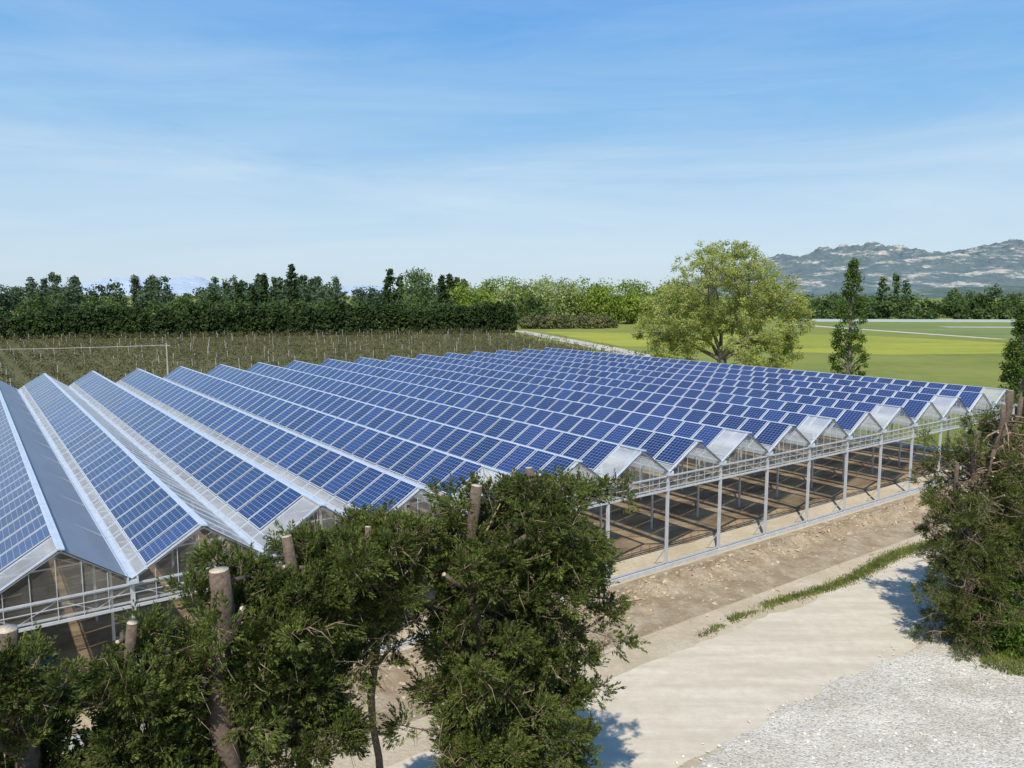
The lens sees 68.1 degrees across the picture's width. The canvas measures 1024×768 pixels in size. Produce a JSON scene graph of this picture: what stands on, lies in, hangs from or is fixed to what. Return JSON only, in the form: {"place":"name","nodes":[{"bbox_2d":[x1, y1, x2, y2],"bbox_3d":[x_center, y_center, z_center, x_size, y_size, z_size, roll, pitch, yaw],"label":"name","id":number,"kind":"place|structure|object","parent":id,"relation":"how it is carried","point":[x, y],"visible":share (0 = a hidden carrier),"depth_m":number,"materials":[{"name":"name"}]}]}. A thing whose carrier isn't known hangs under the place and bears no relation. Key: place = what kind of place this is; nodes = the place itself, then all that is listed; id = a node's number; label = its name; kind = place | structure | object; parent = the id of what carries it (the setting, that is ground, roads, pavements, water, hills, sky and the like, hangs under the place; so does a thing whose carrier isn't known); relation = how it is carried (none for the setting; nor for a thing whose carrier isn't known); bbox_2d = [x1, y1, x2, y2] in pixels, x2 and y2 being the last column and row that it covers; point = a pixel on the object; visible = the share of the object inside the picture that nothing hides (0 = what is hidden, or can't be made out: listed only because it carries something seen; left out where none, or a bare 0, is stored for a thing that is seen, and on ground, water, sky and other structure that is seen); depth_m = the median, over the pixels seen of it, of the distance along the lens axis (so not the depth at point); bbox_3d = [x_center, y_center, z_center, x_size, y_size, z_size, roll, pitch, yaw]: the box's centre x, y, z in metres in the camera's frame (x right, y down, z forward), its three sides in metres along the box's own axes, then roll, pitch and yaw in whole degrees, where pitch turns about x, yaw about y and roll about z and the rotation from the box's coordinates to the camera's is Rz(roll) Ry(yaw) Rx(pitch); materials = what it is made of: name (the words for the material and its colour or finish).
{"place":"outdoors","nodes":[
{"label":"outdoors","id":0,"kind":"place"},
{"bbox_2d":[24,276,396,295],"bbox_3d":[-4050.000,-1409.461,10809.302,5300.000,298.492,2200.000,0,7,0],"label":"distant hills","id":1,"kind":"structure","parent":0,"point":[185,284],"depth_m":10471.75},
{"bbox_2d":[0,333,587,433],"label":"orchard soil","id":2,"kind":"structure","parent":0,"point":[19,372],"depth_m":181.03,"materials":[{"name":"brown soil"}]},
{"bbox_2d":[38,343,170,379],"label":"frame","id":3,"kind":"object","parent":2,"relation":"on","point":[166,345],"visible":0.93,"depth_m":113.92,"materials":[{"name":"grey metal"}]},
{"bbox_2d":[0,300,517,339],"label":"cypress hedge","id":4,"kind":"object","parent":2,"relation":"on","point":[117,319],"visible":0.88,"depth_m":259.00,"materials":[{"name":"green plant"}]},
{"bbox_2d":[0,327,698,418],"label":"fruit orchard","id":5,"kind":"object","parent":2,"relation":"on","point":[13,354],"visible":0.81,"depth_m":182.91,"materials":[{"name":"green plant"}]},
{"bbox_2d":[0,0,1023,294],"label":"sky","id":6,"kind":"structure","parent":0,"point":[354,141],"materials":[{"name":"blue"}]},
{"bbox_2d":[7,295,1023,458],"bbox_3d":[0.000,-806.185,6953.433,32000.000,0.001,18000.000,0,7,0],"label":"ground","id":7,"kind":"structure","parent":0,"point":[982,370],"depth_m":162.45,"materials":[{"name":"green plant"}]},
{"bbox_2d":[12,287,548,327],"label":"woodland row","id":8,"kind":"object","parent":7,"relation":"on","point":[179,305],"visible":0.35,"depth_m":320.31,"materials":[{"name":"green plant"}]},
{"bbox_2d":[0,272,598,313],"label":"distant treeline","id":9,"kind":"object","parent":7,"relation":"on","point":[313,290],"visible":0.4,"depth_m":562.30,"materials":[{"name":"green plant"}]},
{"bbox_2d":[234,264,468,310],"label":"poplar group","id":10,"kind":"object","parent":7,"relation":"on","point":[389,280],"visible":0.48,"depth_m":410.75,"materials":[{"name":"green plant"}]},
{"bbox_2d":[392,266,439,310],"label":"ash tree","id":11,"kind":"object","parent":7,"relation":"on","point":[418,279],"visible":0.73,"depth_m":373.65,"materials":[{"name":"green plant"}]},
{"bbox_2d":[494,274,583,318],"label":"pale willow trees","id":12,"kind":"object","parent":7,"relation":"on","point":[561,286],"visible":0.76,"depth_m":361.23,"materials":[{"name":"green plant"}]},
{"bbox_2d":[517,313,618,328],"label":"scrub bushes","id":13,"kind":"object","parent":7,"relation":"on","point":[595,321],"visible":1,"depth_m":318.17,"materials":[{"name":"green plant"}]},
{"bbox_2d":[446,274,709,323],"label":"spring woodland","id":14,"kind":"object","parent":7,"relation":"on","point":[600,300],"visible":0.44,"depth_m":371.28,"materials":[{"name":"green plant"}]},
{"bbox_2d":[630,239,816,372],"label":"broadleaf tree","id":15,"kind":"object","parent":7,"relation":"on","point":[707,322],"visible":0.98,"depth_m":112.24,"materials":[{"name":"green plant"}]},
{"bbox_2d":[616,273,1023,318],"bbox_3d":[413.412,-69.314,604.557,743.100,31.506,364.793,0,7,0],"label":"field edge trees","id":16,"kind":"object","parent":7,"relation":"on","point":[956,305],"visible":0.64,"depth_m":472.58,"materials":[{"name":"green plant"}]},
{"bbox_2d":[828,257,870,379],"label":"poplar tree","id":17,"kind":"object","parent":7,"relation":"on","point":[853,278],"visible":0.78,"depth_m":104.38,"materials":[{"name":"green plant"}]},
{"bbox_2d":[996,302,1023,421],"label":"poplar tree","id":18,"kind":"object","parent":7,"relation":"on","point":[1016,364],"visible":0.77,"depth_m":84.02,"materials":[{"name":"green plant"}]},
{"bbox_2d":[49,406,1023,767],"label":"sandy yard ground","id":19,"kind":"structure","parent":0,"point":[665,642],"depth_m":34.74,"materials":[{"name":"beige sand"}]},
{"bbox_2d":[0,622,138,767],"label":"cypress tree","id":20,"kind":"object","parent":19,"relation":"on","point":[33,741],"visible":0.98,"depth_m":10.91,"materials":[{"name":"green plant"}]},
{"bbox_2d":[8,597,217,767],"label":"cypress tree","id":21,"kind":"object","parent":19,"relation":"on","point":[128,695],"visible":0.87,"depth_m":11.82,"materials":[{"name":"green plant"}]},
{"bbox_2d":[114,558,334,767],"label":"cypress tree","id":22,"kind":"object","parent":19,"relation":"on","point":[218,728],"visible":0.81,"depth_m":12.63,"materials":[{"name":"green plant"}]},
{"bbox_2d":[181,517,388,767],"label":"cypress tree","id":23,"kind":"object","parent":19,"relation":"on","point":[325,703],"visible":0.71,"depth_m":13.56,"materials":[{"name":"green plant"}]},
{"bbox_2d":[278,498,450,767],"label":"cypress tree","id":24,"kind":"object","parent":19,"relation":"on","point":[366,558],"visible":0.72,"depth_m":14.46,"materials":[{"name":"green plant"}]},
{"bbox_2d":[375,484,575,767],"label":"cypress tree","id":25,"kind":"object","parent":19,"relation":"on","point":[476,561],"visible":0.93,"depth_m":15.64,"materials":[{"name":"green plant"}]},
{"bbox_2d":[0,347,1017,751],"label":"solar greenhouse","id":26,"kind":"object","parent":19,"relation":"on","point":[100,527],"visible":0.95,"depth_m":47.32,"materials":[{"name":"glass"}]},
{"bbox_2d":[50,466,1015,767],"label":"earth berm","id":27,"kind":"structure","parent":19,"relation":"on","point":[642,620],"depth_m":37.97,"materials":[{"name":"brown soil"}]},
{"bbox_2d":[271,477,979,763],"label":"earth clods","id":28,"kind":"object","parent":27,"relation":"on","point":[665,582],"visible":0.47,"depth_m":39.35,"materials":[{"name":"brown soil"}]},
{"bbox_2d":[422,461,650,767],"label":"cypress tree","id":29,"kind":"object","parent":19,"relation":"on","point":[547,518],"visible":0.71,"depth_m":16.23,"materials":[{"name":"green plant"}]},
{"bbox_2d":[695,502,1016,637],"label":"grass verge","id":30,"kind":"object","parent":19,"relation":"on","point":[873,565],"depth_m":37.75,"materials":[{"name":"green plant"}]},
{"bbox_2d":[901,425,1023,667],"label":"cypress tree","id":31,"kind":"object","parent":19,"relation":"on","point":[964,560],"visible":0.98,"depth_m":30.02,"materials":[{"name":"green plant"}]},
{"bbox_2d":[914,390,1023,639],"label":"cypress tree","id":32,"kind":"object","parent":19,"relation":"on","point":[1002,444],"visible":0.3,"depth_m":30.75,"materials":[{"name":"green plant"}]},
{"bbox_2d":[968,562,1023,656],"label":"leafy shrub","id":33,"kind":"object","parent":19,"relation":"on","point":[1012,637],"visible":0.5,"depth_m":29.78,"materials":[{"name":"green plant"}]},
{"bbox_2d":[972,620,1023,675],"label":"grass patch","id":34,"kind":"object","parent":19,"relation":"on","point":[1007,659],"visible":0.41,"depth_m":29.44,"materials":[{"name":"green plant"}]},
{"bbox_2d":[979,394,1023,615],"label":"cypress tree","id":35,"kind":"object","parent":19,"relation":"on","point":[1021,430],"visible":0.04,"depth_m":32.52,"materials":[{"name":"green plant"}]},
{"bbox_2d":[515,331,650,356],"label":"farm track","id":36,"kind":"structure","parent":0,"point":[602,347],"depth_m":216.95,"materials":[{"name":"beige gravel"}]},
{"bbox_2d":[386,547,1004,767],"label":"dirt road","id":37,"kind":"structure","parent":0,"point":[669,710],"depth_m":28.75,"materials":[{"name":"beige soil"}]},
{"bbox_2d":[691,606,1023,767],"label":"gravel area","id":38,"kind":"object","parent":37,"relation":"on","point":[895,701],"visible":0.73,"depth_m":25.30,"materials":[{"name":"grey gravel"}]},
{"bbox_2d":[675,646,1023,767],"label":"gravel stones","id":39,"kind":"object","parent":38,"relation":"on","point":[808,741],"visible":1,"depth_m":25.05,"materials":[{"name":"grey gravel"}]},
{"bbox_2d":[546,332,1016,354],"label":"flowering field","id":40,"kind":"structure","parent":0,"point":[872,345],"depth_m":217.26,"materials":[{"name":"yellow plant"}]},
{"bbox_2d":[653,239,1023,297],"bbox_3d":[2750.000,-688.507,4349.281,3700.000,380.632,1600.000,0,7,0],"label":"limestone mountains","id":41,"kind":"structure","parent":0,"point":[819,270],"depth_m":4066.06,"materials":[{"name":"grey stone"}]},
{"bbox_2d":[786,324,997,338],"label":"field track","id":42,"kind":"structure","parent":0,"point":[905,332],"depth_m":285.52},
{"bbox_2d":[794,286,1023,298],"bbox_3d":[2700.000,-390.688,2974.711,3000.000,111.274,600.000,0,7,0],"label":"foothills","id":43,"kind":"structure","parent":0,"point":[937,293],"depth_m":3043.76,"materials":[{"name":"green plant"}]},
{"bbox_2d":[806,319,1013,321],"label":"covered crop field","id":44,"kind":"structure","parent":0,"point":[922,320],"depth_m":417.44,"materials":[{"name":"white plastic"}]},
{"bbox_2d":[824,325,1017,338],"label":"crop field","id":45,"kind":"structure","parent":0,"point":[987,332],"depth_m":310.45,"materials":[{"name":"green plant"}]},
{"bbox_2d":[937,326,1014,327],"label":"covered crop field","id":46,"kind":"structure","parent":0,"point":[985,327],"depth_m":328.81,"materials":[{"name":"white plastic"}]}
]}

